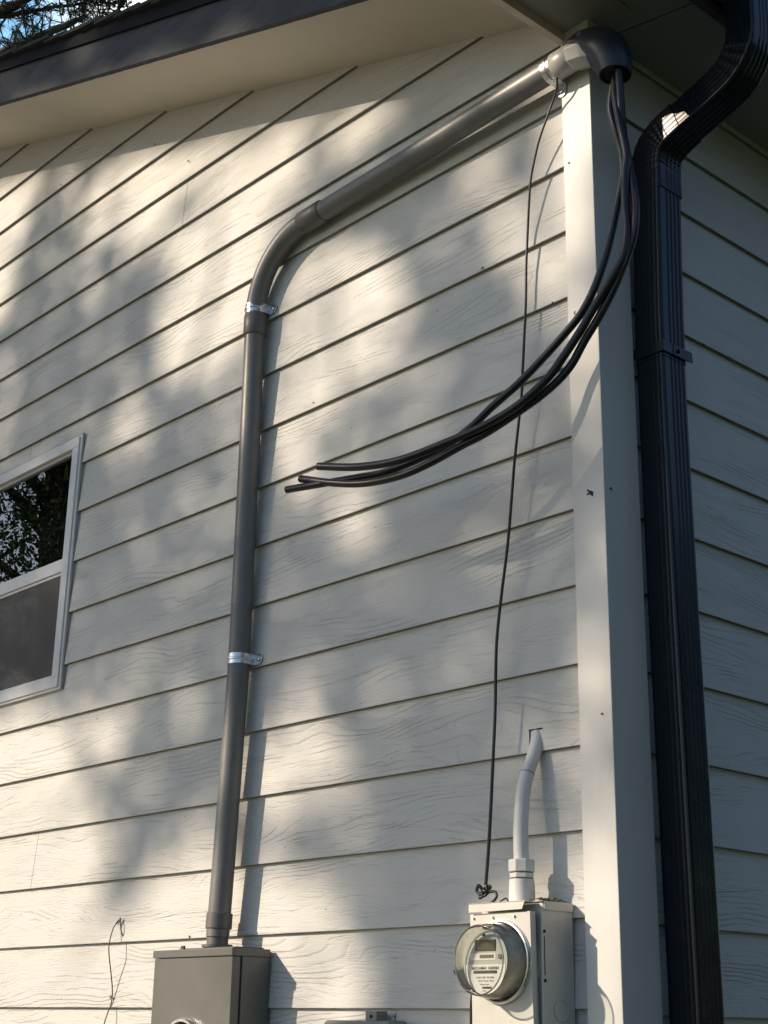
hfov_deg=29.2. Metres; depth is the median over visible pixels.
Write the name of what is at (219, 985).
meter box
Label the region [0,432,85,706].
window
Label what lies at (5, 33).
sky
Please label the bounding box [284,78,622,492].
service cable
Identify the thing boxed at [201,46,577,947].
conduit run
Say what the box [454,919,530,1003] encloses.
electric meter
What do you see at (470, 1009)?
grounding lead
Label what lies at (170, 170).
house
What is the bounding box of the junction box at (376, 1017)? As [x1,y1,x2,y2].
[325,1011,406,1023]
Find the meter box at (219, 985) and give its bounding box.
[151,946,269,1023]
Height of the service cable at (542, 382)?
0.918 m
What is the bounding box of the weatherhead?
[563,26,632,84]
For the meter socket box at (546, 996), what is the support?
attached to the house
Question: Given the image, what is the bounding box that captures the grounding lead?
[470,995,471,1023]
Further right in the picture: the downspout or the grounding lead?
the downspout
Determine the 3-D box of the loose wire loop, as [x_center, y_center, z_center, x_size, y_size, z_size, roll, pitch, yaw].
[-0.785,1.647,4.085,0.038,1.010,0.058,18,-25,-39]
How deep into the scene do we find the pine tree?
14.32 m
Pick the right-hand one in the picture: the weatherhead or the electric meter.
the weatherhead
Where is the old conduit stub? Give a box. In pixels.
[508,728,541,900]
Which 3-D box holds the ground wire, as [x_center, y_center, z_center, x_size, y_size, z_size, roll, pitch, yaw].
[0.327,-0.103,3.407,0.053,1.962,0.297,18,-25,-39]
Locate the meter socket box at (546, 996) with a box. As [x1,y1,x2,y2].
[469,900,574,1023]
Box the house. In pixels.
[0,0,767,1023]
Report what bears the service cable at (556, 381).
attached to the weatherhead
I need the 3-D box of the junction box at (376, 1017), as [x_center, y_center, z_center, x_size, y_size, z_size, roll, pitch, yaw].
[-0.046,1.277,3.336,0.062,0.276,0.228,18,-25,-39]
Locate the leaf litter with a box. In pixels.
[529,897,566,901]
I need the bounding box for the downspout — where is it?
[632,0,767,1023]
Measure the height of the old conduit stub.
0.382 m
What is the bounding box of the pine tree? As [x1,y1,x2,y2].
[0,0,135,51]
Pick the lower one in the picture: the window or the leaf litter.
the leaf litter
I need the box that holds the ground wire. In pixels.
[475,78,557,902]
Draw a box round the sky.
[0,0,145,46]
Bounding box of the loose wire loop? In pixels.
[104,918,122,1023]
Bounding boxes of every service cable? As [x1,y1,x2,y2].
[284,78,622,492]
[298,66,639,487]
[316,71,630,470]

